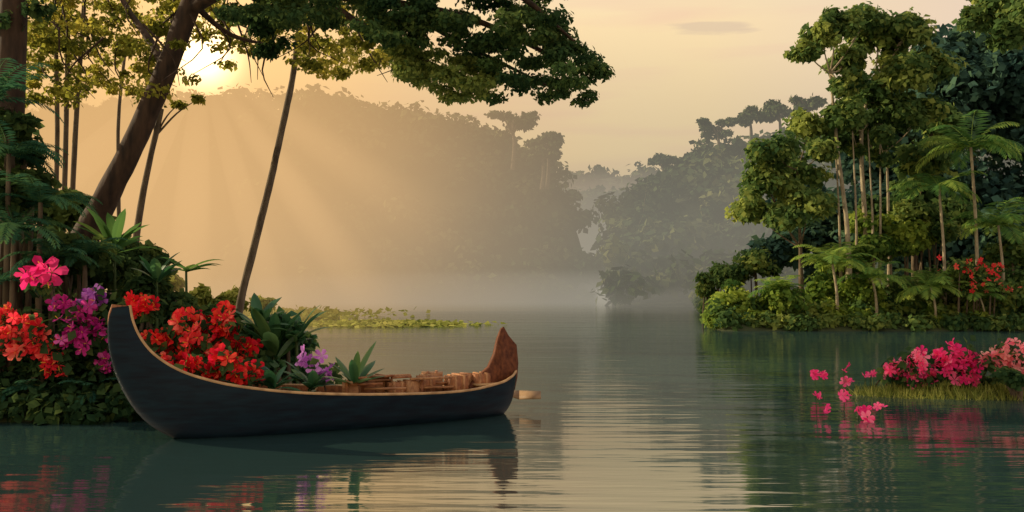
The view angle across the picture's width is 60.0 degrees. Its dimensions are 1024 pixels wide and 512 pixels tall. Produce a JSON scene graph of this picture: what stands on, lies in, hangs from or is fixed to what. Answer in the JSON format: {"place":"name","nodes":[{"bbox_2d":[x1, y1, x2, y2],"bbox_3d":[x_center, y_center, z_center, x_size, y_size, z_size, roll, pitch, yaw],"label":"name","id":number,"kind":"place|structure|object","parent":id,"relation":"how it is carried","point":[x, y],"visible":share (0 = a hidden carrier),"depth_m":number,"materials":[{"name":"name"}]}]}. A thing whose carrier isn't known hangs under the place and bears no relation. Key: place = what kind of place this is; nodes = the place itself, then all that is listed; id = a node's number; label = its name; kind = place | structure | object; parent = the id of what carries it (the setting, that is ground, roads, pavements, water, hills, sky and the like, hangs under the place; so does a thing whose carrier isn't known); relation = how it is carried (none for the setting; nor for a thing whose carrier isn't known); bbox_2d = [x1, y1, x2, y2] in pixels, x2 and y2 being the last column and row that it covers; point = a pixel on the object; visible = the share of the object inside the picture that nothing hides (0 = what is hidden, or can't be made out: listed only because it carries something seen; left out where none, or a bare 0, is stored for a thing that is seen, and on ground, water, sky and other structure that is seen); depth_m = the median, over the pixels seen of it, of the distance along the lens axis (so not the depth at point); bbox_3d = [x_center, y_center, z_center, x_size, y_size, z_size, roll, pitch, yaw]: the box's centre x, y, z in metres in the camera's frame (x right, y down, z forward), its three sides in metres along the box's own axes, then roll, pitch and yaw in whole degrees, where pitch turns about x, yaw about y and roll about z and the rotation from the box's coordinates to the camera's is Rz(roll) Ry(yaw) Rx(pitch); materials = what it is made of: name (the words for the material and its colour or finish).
{"place":"outdoors","nodes":[
{"label":"outdoors","id":0,"kind":"place"},
{"bbox_2d":[244,307,312,374],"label":"tropical plant","id":1,"kind":"object","parent":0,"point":[271,339],"visible":0.71,"depth_m":12.32,"materials":[{"name":"green plant"}]},
{"bbox_2d":[266,305,328,383],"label":"tropical plant","id":2,"kind":"object","parent":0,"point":[303,328],"visible":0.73,"depth_m":12.54,"materials":[{"name":"green plant"}]},
{"bbox_2d":[25,0,974,176],"label":"sky","id":3,"kind":"structure","parent":0,"point":[675,63],"materials":[{"name":"beige"}]},
{"bbox_2d":[0,114,1021,421],"bbox_3d":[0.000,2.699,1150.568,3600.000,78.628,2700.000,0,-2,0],"label":"ground","id":4,"kind":"structure","parent":0,"point":[192,206],"depth_m":110.57,"materials":[{"name":"soil"}]},
{"bbox_2d":[0,383,31,401],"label":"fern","id":5,"kind":"object","parent":4,"relation":"on","point":[4,396],"visible":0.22,"depth_m":11.78,"materials":[{"name":"green plant"}]},
{"bbox_2d":[0,262,56,372],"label":"flowers","id":6,"kind":"object","parent":4,"relation":"on","point":[5,277],"visible":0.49,"depth_m":12.37,"materials":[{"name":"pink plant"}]},
{"bbox_2d":[0,105,61,318],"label":"shrub","id":7,"kind":"object","parent":4,"relation":"on","point":[21,125],"visible":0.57,"depth_m":12.98,"materials":[{"name":"green plant"}]},
{"bbox_2d":[0,0,62,217],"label":"dark tree","id":8,"kind":"object","parent":4,"relation":"on","point":[14,14],"visible":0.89,"depth_m":13.56,"materials":[{"name":"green plant"}]},
{"bbox_2d":[0,58,64,124],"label":"fern","id":9,"kind":"object","parent":4,"relation":"on","point":[8,87],"visible":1,"depth_m":12.76,"materials":[{"name":"green plant"}]},
{"bbox_2d":[0,120,68,304],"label":"fern","id":10,"kind":"object","parent":4,"relation":"on","point":[5,148],"visible":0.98,"depth_m":12.60,"materials":[{"name":"green plant"}]},
{"bbox_2d":[0,302,81,378],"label":"coral flowering bush","id":11,"kind":"object","parent":4,"relation":"on","point":[20,336],"visible":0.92,"depth_m":11.79,"materials":[{"name":"red plant"}]},
{"bbox_2d":[2,367,79,398],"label":"fern","id":12,"kind":"object","parent":4,"relation":"on","point":[24,387],"visible":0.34,"depth_m":11.78,"materials":[{"name":"green plant"}]},
{"bbox_2d":[14,255,70,331],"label":"pink flowering bush","id":13,"kind":"object","parent":4,"relation":"on","point":[40,270],"visible":0.85,"depth_m":12.00,"materials":[{"name":"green plant"}]},
{"bbox_2d":[0,202,85,375],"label":"fern","id":14,"kind":"object","parent":4,"relation":"on","point":[13,227],"visible":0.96,"depth_m":12.37,"materials":[{"name":"green plant"}]},
{"bbox_2d":[0,330,87,390],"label":"shrub","id":15,"kind":"object","parent":4,"relation":"on","point":[34,367],"visible":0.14,"depth_m":11.98,"materials":[{"name":"green plant"}]},
{"bbox_2d":[0,238,98,332],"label":"fern","id":16,"kind":"object","parent":4,"relation":"on","point":[41,243],"visible":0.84,"depth_m":12.54,"materials":[{"name":"green plant"}]},
{"bbox_2d":[0,170,102,313],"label":"fern","id":17,"kind":"object","parent":4,"relation":"on","point":[40,197],"visible":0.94,"depth_m":12.56,"materials":[{"name":"green plant"}]},
{"bbox_2d":[45,14,70,232],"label":"slender tree","id":18,"kind":"object","parent":4,"relation":"on","point":[65,147],"visible":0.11,"depth_m":19.56,"materials":[{"name":"brown plant"}]},
{"bbox_2d":[49,0,89,189],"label":"slender tree","id":19,"kind":"object","parent":4,"relation":"on","point":[57,111],"visible":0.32,"depth_m":19.06,"materials":[{"name":"brown plant"}]},
{"bbox_2d":[35,293,113,379],"bbox_3d":[-5.887,1.177,12.300,1.093,1.342,1.124,0,-2,0],"label":"magenta flowering bush","id":20,"kind":"object","parent":4,"relation":"on","point":[93,332],"visible":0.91,"depth_m":11.97,"materials":[{"name":"purple plant"}]},
{"bbox_2d":[21,221,145,327],"bbox_3d":[-7.154,0.456,14.059,2.829,2.341,2.378,0,-2,0],"label":"shrub","id":21,"kind":"object","parent":4,"relation":"on","point":[102,272],"visible":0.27,"depth_m":13.54,"materials":[{"name":"green plant"}]},
{"bbox_2d":[51,283,116,327],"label":"purple flowering bush","id":22,"kind":"object","parent":4,"relation":"on","point":[96,294],"visible":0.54,"depth_m":12.16,"materials":[{"name":"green plant"}]},
{"bbox_2d":[57,377,116,411],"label":"fern","id":23,"kind":"object","parent":4,"relation":"on","point":[83,384],"visible":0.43,"depth_m":11.78,"materials":[{"name":"green plant"}]},
{"bbox_2d":[48,237,129,312],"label":"fern","id":24,"kind":"object","parent":4,"relation":"on","point":[90,250],"visible":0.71,"depth_m":12.97,"materials":[{"name":"green plant"}]},
{"bbox_2d":[69,0,113,232],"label":"slender tree","id":25,"kind":"object","parent":4,"relation":"on","point":[74,151],"visible":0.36,"depth_m":18.57,"materials":[{"name":"brown plant"}]},
{"bbox_2d":[24,169,177,299],"bbox_3d":[-8.272,-0.177,16.499,4.506,3.798,1.794,0,-2,11],"label":"shrub","id":26,"kind":"object","parent":4,"relation":"on","point":[70,215],"visible":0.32,"depth_m":16.04,"materials":[{"name":"green plant"}]},
{"bbox_2d":[74,207,157,290],"bbox_3d":[-6.181,0.413,13.918,1.209,2.301,1.181,1,-2,-36],"label":"tropical plant","id":27,"kind":"object","parent":4,"relation":"on","point":[112,228],"visible":0.59,"depth_m":13.95,"materials":[{"name":"green plant"}]},
{"bbox_2d":[91,38,144,216],"bbox_3d":[-9.950,-1.784,22.322,1.462,7.474,0.931,-1,-2,18],"label":"slender tree","id":28,"kind":"object","parent":4,"relation":"on","point":[107,61],"visible":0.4,"depth_m":22.14,"materials":[{"name":"brown plant"}]},
{"bbox_2d":[132,252,180,327],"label":"tropical plant","id":29,"kind":"object","parent":4,"relation":"on","point":[157,271],"visible":0.81,"depth_m":13.45,"materials":[{"name":"green plant"}]},
{"bbox_2d":[133,80,205,241],"bbox_3d":[-8.283,-1.288,20.939,1.650,6.522,1.471,-1,-2,19],"label":"slender tree","id":30,"kind":"object","parent":4,"relation":"on","point":[180,105],"visible":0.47,"depth_m":21.05,"materials":[{"name":"brown plant"}]},
{"bbox_2d":[0,322,345,424],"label":"shore undergrowth","id":31,"kind":"object","parent":4,"relation":"on","point":[54,405],"visible":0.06,"depth_m":11.74,"materials":[{"name":"green plant"}]},
{"bbox_2d":[114,271,242,343],"bbox_3d":[-5.278,1.148,14.163,3.002,1.800,1.997,0,-2,0],"label":"shrub","id":32,"kind":"object","parent":4,"relation":"on","point":[144,284],"visible":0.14,"depth_m":13.59,"materials":[{"name":"green plant"}]},
{"bbox_2d":[161,257,219,297],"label":"tropical plant","id":33,"kind":"object","parent":4,"relation":"on","point":[192,267],"visible":0.67,"depth_m":14.49,"materials":[{"name":"green plant"}]},
{"bbox_2d":[116,289,275,363],"bbox_3d":[-4.309,1.409,12.168,2.140,1.924,1.254,0,-2,0],"label":"red flowering bush","id":34,"kind":"object","parent":4,"relation":"on","point":[144,308],"visible":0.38,"depth_m":11.92,"materials":[{"name":"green plant"}]},
{"bbox_2d":[155,307,243,364],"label":"red flowering bush","id":35,"kind":"object","parent":4,"relation":"on","point":[178,320],"visible":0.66,"depth_m":11.68,"materials":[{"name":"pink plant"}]},
{"bbox_2d":[168,272,277,311],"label":"shrub","id":36,"kind":"object","parent":4,"relation":"on","point":[202,293],"visible":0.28,"depth_m":26.87,"materials":[{"name":"green plant"}]},
{"bbox_2d":[236,293,289,339],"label":"tropical plant","id":37,"kind":"object","parent":4,"relation":"on","point":[256,304],"visible":0.55,"depth_m":12.50,"materials":[{"name":"green plant"}]},
{"bbox_2d":[239,306,319,383],"bbox_3d":[-3.432,1.555,12.818,1.166,1.686,1.426,0,-2,0],"label":"shrub","id":38,"kind":"object","parent":4,"relation":"on","point":[279,363],"visible":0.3,"depth_m":12.74,"materials":[{"name":"green plant"}]},
{"bbox_2d":[236,1,388,313],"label":"slender tree","id":39,"kind":"object","parent":4,"relation":"on","point":[345,73],"visible":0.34,"depth_m":20.00,"materials":[{"name":"brown plant"}]},
{"bbox_2d":[25,83,605,301],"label":"hill forest","id":40,"kind":"object","parent":4,"relation":"on","point":[284,272],"visible":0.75,"depth_m":109.08,"materials":[{"name":"green plant"}]},
{"bbox_2d":[25,0,615,293],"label":"leaning tree","id":41,"kind":"object","parent":4,"relation":"on","point":[401,37],"visible":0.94,"depth_m":14.57,"materials":[{"name":"green plant"}]},
{"bbox_2d":[483,110,541,170],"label":"umbrella tree","id":42,"kind":"object","parent":4,"relation":"on","point":[524,122],"visible":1,"depth_m":112.19,"materials":[{"name":"brown plant"}]},
{"bbox_2d":[520,140,562,189],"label":"umbrella tree","id":43,"kind":"object","parent":4,"relation":"on","point":[540,153],"visible":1,"depth_m":107.94,"materials":[{"name":"green plant"}]},
{"bbox_2d":[523,131,564,189],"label":"umbrella tree","id":44,"kind":"object","parent":4,"relation":"on","point":[545,138],"visible":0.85,"depth_m":109.66,"materials":[{"name":"brown plant"}]},
{"bbox_2d":[556,184,625,290],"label":"distant forest","id":45,"kind":"object","parent":4,"relation":"on","point":[589,197],"visible":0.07,"depth_m":244.92,"materials":[{"name":"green plant"}]},
{"bbox_2d":[556,161,661,190],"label":"distant forest","id":46,"kind":"object","parent":4,"relation":"on","point":[583,181],"visible":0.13,"depth_m":571.88,"materials":[{"name":"green plant"}]},
{"bbox_2d":[647,153,682,171],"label":"umbrella tree","id":47,"kind":"object","parent":4,"relation":"on","point":[665,162],"visible":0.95,"depth_m":124.14,"materials":[{"name":"green plant"}]},
{"bbox_2d":[696,117,738,157],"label":"umbrella tree","id":48,"kind":"object","parent":4,"relation":"on","point":[708,129],"visible":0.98,"depth_m":118.43,"materials":[{"name":"green plant"}]},
{"bbox_2d":[700,278,773,328],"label":"shrub","id":49,"kind":"object","parent":4,"relation":"on","point":[733,294],"visible":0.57,"depth_m":36.79,"materials":[{"name":"green plant"}]},
{"bbox_2d":[693,246,782,312],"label":"shrub","id":50,"kind":"object","parent":4,"relation":"on","point":[744,266],"visible":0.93,"depth_m":45.97,"materials":[{"name":"green plant"}]},
{"bbox_2d":[735,105,763,140],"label":"umbrella tree","id":51,"kind":"object","parent":4,"relation":"on","point":[746,116],"visible":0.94,"depth_m":119.84,"materials":[{"name":"green plant"}]},
{"bbox_2d":[753,99,793,133],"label":"umbrella tree","id":52,"kind":"object","parent":4,"relation":"on","point":[772,111],"visible":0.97,"depth_m":118.97,"materials":[{"name":"green plant"}]},
{"bbox_2d":[747,275,803,314],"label":"palm tree","id":53,"kind":"object","parent":4,"relation":"on","point":[768,281],"visible":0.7,"depth_m":36.22,"materials":[{"name":"green plant"}]},
{"bbox_2d":[724,106,843,300],"bbox_3d":[12.025,-2.062,38.619,4.988,9.377,4.825,0,-2,0],"label":"jungle tree","id":54,"kind":"object","parent":4,"relation":"on","point":[778,169],"visible":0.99,"depth_m":37.80,"materials":[{"name":"green plant"}]},
{"bbox_2d":[757,276,811,316],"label":"shrub","id":55,"kind":"object","parent":4,"relation":"on","point":[783,300],"visible":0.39,"depth_m":36.12,"materials":[{"name":"green plant"}]},
{"bbox_2d":[587,109,1023,306],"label":"hill forest","id":56,"kind":"object","parent":4,"relation":"on","point":[638,227],"visible":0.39,"depth_m":94.60,"materials":[{"name":"green plant"}]},
{"bbox_2d":[788,93,828,111],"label":"umbrella tree","id":57,"kind":"object","parent":4,"relation":"on","point":[816,102],"visible":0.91,"depth_m":118.11,"materials":[{"name":"green plant"}]},
{"bbox_2d":[743,163,900,283],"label":"jungle tree","id":58,"kind":"object","parent":4,"relation":"on","point":[817,234],"visible":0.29,"depth_m":46.34,"materials":[{"name":"green plant"}]},
{"bbox_2d":[818,104,849,302],"bbox_3d":[14.663,-2.139,40.232,1.261,9.523,1.607,-2,-3,42],"label":"slender jungle tree","id":59,"kind":"object","parent":4,"relation":"on","point":[844,140],"visible":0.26,"depth_m":39.63,"materials":[{"name":"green plant"}]},
{"bbox_2d":[789,241,880,317],"bbox_3d":[13.280,1.044,36.551,3.045,3.388,3.354,1,-2,-37],"label":"palm tree","id":60,"kind":"object","parent":4,"relation":"on","point":[829,258],"visible":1,"depth_m":36.47,"materials":[{"name":"green plant"}]},
{"bbox_2d":[783,1,890,305],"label":"tall jungle tree","id":61,"kind":"object","parent":4,"relation":"on","point":[831,28],"visible":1,"depth_m":38.22,"materials":[{"name":"green plant"}]},
{"bbox_2d":[804,268,887,306],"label":"shrub","id":62,"kind":"object","parent":4,"relation":"on","point":[819,288],"visible":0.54,"depth_m":37.48,"materials":[{"name":"green plant"}]},
{"bbox_2d":[844,122,867,277],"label":"slender jungle tree","id":63,"kind":"object","parent":4,"relation":"on","point":[856,150],"visible":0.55,"depth_m":39.68,"materials":[{"name":"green plant"}]},
{"bbox_2d":[691,295,1023,331],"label":"shore undergrowth","id":64,"kind":"object","parent":4,"relation":"on","point":[1003,321],"visible":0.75,"depth_m":35.79,"materials":[{"name":"green plant"}]},
{"bbox_2d":[850,121,885,267],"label":"slender jungle tree","id":65,"kind":"object","parent":4,"relation":"on","point":[872,153],"visible":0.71,"depth_m":40.34,"materials":[{"name":"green plant"}]},
{"bbox_2d":[837,254,911,314],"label":"palm tree","id":66,"kind":"object","parent":4,"relation":"on","point":[873,273],"visible":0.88,"depth_m":36.41,"materials":[{"name":"green plant"}]},
{"bbox_2d":[814,208,936,282],"bbox_3d":[16.266,0.220,39.699,5.128,4.797,3.764,-1,-2,28],"label":"shrub","id":67,"kind":"object","parent":4,"relation":"on","point":[907,238],"visible":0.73,"depth_m":39.17,"materials":[{"name":"green plant"}]},
{"bbox_2d":[869,123,898,284],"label":"slender jungle tree","id":68,"kind":"object","parent":4,"relation":"on","point":[884,133],"visible":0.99,"depth_m":38.99,"materials":[{"name":"green plant"}]},
{"bbox_2d":[821,90,952,297],"bbox_3d":[17.246,-2.413,40.999,4.210,9.939,5.268,1,-2,-24],"label":"jungle tree","id":69,"kind":"object","parent":4,"relation":"on","point":[912,111],"visible":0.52,"depth_m":39.59,"materials":[{"name":"green plant"}]},
{"bbox_2d":[820,7,969,280],"bbox_3d":[16.933,-4.335,39.944,7.153,13.841,4.644,0,-2,0],"label":"tall jungle tree","id":70,"kind":"object","parent":4,"relation":"on","point":[900,66],"visible":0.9,"depth_m":39.31,"materials":[{"name":"green plant"}]},
{"bbox_2d":[831,23,972,279],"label":"jungle tree","id":71,"kind":"object","parent":4,"relation":"on","point":[847,171],"visible":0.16,"depth_m":50.46,"materials":[{"name":"green plant"}]},
{"bbox_2d":[816,297,992,323],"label":"shrub","id":72,"kind":"object","parent":4,"relation":"on","point":[866,312],"visible":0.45,"depth_m":36.53,"materials":[{"name":"green plant"}]},
{"bbox_2d":[880,273,937,315],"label":"fern","id":73,"kind":"object","parent":4,"relation":"on","point":[893,290],"visible":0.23,"depth_m":38.37,"materials":[{"name":"green plant"}]},
{"bbox_2d":[849,102,981,279],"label":"jungle tree","id":74,"kind":"object","parent":4,"relation":"on","point":[910,155],"visible":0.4,"depth_m":42.12,"materials":[{"name":"green plant"}]},
{"bbox_2d":[895,268,968,315],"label":"palm tree","id":75,"kind":"object","parent":4,"relation":"on","point":[936,282],"visible":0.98,"depth_m":36.06,"materials":[{"name":"green plant"}]},
{"bbox_2d":[887,170,987,304],"bbox_3d":[17.879,-0.513,37.593,3.307,6.332,3.721,1,-2,-33],"label":"palm tree","id":76,"kind":"object","parent":4,"relation":"on","point":[949,186],"visible":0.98,"depth_m":37.50,"materials":[{"name":"green plant"}]},
{"bbox_2d":[889,25,1023,261],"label":"jungle tree","id":77,"kind":"object","parent":4,"relation":"on","point":[973,84],"visible":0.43,"depth_m":48.97,"materials":[{"name":"green plant"}]},
{"bbox_2d":[892,194,1023,283],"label":"shrub","id":78,"kind":"object","parent":4,"relation":"on","point":[923,211],"visible":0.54,"depth_m":39.94,"materials":[{"name":"green plant"}]},
{"bbox_2d":[915,110,1023,305],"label":"palm tree","id":79,"kind":"object","parent":4,"relation":"on","point":[1000,144],"visible":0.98,"depth_m":37.06,"materials":[{"name":"green plant"}]},
{"bbox_2d":[916,265,1023,315],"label":"shrub","id":80,"kind":"object","parent":4,"relation":"on","point":[1015,281],"visible":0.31,"depth_m":36.96,"materials":[{"name":"green plant"}]},
{"bbox_2d":[932,47,1023,275],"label":"jungle tree","id":81,"kind":"object","parent":4,"relation":"on","point":[1010,185],"visible":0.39,"depth_m":48.07,"materials":[{"name":"green plant"}]},
{"bbox_2d":[937,255,1020,315],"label":"flowering shrub","id":82,"kind":"object","parent":4,"relation":"on","point":[980,271],"visible":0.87,"depth_m":36.00,"materials":[{"name":"red plant"}]},
{"bbox_2d":[954,280,1010,311],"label":"palm tree","id":83,"kind":"object","parent":4,"relation":"on","point":[983,294],"visible":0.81,"depth_m":35.85,"materials":[{"name":"green plant"}]},
{"bbox_2d":[945,197,1023,304],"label":"palm tree","id":84,"kind":"object","parent":4,"relation":"on","point":[999,223],"visible":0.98,"depth_m":37.01,"materials":[{"name":"green plant"}]},
{"bbox_2d":[951,0,1023,54],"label":"jungle tree","id":85,"kind":"object","parent":4,"relation":"on","point":[1001,22],"visible":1,"depth_m":30.18,"materials":[{"name":"green plant"}]},
{"bbox_2d":[0,293,1023,511],"bbox_3d":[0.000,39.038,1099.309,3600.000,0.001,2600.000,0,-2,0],"label":"river water","id":86,"kind":"structure","parent":0,"point":[657,409],"depth_m":10.21,"materials":[{"name":"liquid"}]},
{"bbox_2d":[107,304,517,438],"bbox_3d":[-2.291,1.479,11.453,5.366,1.760,1.132,1,-2,-28],"label":"canoe","id":87,"kind":"object","parent":86,"relation":"on","point":[165,397],"visible":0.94,"depth_m":10.71,"materials":[{"name":"paint"}]},
{"bbox_2d":[173,343,264,386],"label":"red flowering bush","id":88,"kind":"object","parent":87,"relation":"on","point":[219,365],"visible":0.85,"depth_m":10.80,"materials":[{"name":"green plant"}]},
{"bbox_2d":[222,378,264,386],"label":"tropical plant","id":89,"kind":"object","parent":87,"relation":"in","point":[227,381],"visible":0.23,"depth_m":10.88,"materials":[{"name":"green plant"}]},
{"bbox_2d":[257,365,304,391],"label":"tropical plant","id":90,"kind":"object","parent":87,"relation":"in","point":[271,380],"visible":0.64,"depth_m":11.04,"materials":[{"name":"green plant"}]},
{"bbox_2d":[283,360,333,391],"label":"tropical plant","id":91,"kind":"object","parent":87,"relation":"in","point":[312,381],"visible":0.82,"depth_m":11.27,"materials":[{"name":"green plant"}]},
{"bbox_2d":[295,344,338,390],"bbox_3d":[-2.546,1.440,11.455,0.509,0.627,0.631,0,-2,0],"label":"purple orchid","id":92,"kind":"object","parent":87,"relation":"in","point":[312,364],"visible":0.84,"depth_m":11.37,"materials":[{"name":"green plant"}]},
{"bbox_2d":[325,342,384,382],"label":"tropical plant","id":93,"kind":"object","parent":87,"relation":"in","point":[357,368],"visible":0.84,"depth_m":11.51,"materials":[{"name":"green plant"}]},
{"bbox_2d":[513,390,540,399],"bbox_3d":[-0.365,1.912,12.754,1.583,0.389,0.612,1,-2,-32],"label":"wooden paddle","id":94,"kind":"object","parent":87,"relation":"on","point":[520,395],"visible":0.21,"depth_m":13.05,"materials":[{"name":"brown wood"}]},
{"bbox_2d":[243,305,430,320],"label":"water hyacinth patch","id":95,"kind":"object","parent":86,"relation":"on","point":[335,313],"visible":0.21,"depth_m":49.55,"materials":[{"name":"green plant"}]},
{"bbox_2d":[303,318,506,327],"bbox_3d":[-5.857,3.143,40.803,11.329,0.551,6.025,0,-2,0],"label":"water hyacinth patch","id":96,"kind":"object","parent":86,"relation":"on","point":[370,322],"visible":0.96,"depth_m":39.88,"materials":[{"name":"green plant"}]},
{"bbox_2d":[810,362,886,422],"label":"flowers","id":97,"kind":"object","parent":86,"relation":"on","point":[864,412],"visible":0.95,"depth_m":12.77,"materials":[{"name":"pink plant"}]},
{"bbox_2d":[848,377,1023,400],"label":"flower islet","id":98,"kind":"object","parent":86,"relation":"on","point":[943,391],"visible":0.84,"depth_m":14.34,"materials":[{"name":"plant"}]},
{"bbox_2d":[875,345,944,389],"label":"pink flowering bush","id":99,"kind":"object","parent":98,"relation":"on","point":[900,372],"visible":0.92,"depth_m":14.48,"materials":[{"name":"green plant"}]},
{"bbox_2d":[881,366,1023,399],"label":"shrub","id":100,"kind":"object","parent":98,"relation":"on","point":[1012,379],"visible":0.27,"depth_m":13.94,"materials":[{"name":"green plant"}]},
{"bbox_2d":[921,335,986,389],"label":"pink flowering bush","id":101,"kind":"object","parent":98,"relation":"on","point":[966,366],"visible":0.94,"depth_m":14.50,"materials":[{"name":"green plant"}]},
{"bbox_2d":[972,337,1023,375],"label":"pink flowering bush","id":102,"kind":"object","parent":98,"relation":"on","point":[1006,355],"visible":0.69,"depth_m":14.43,"materials":[{"name":"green plant"}]}
]}

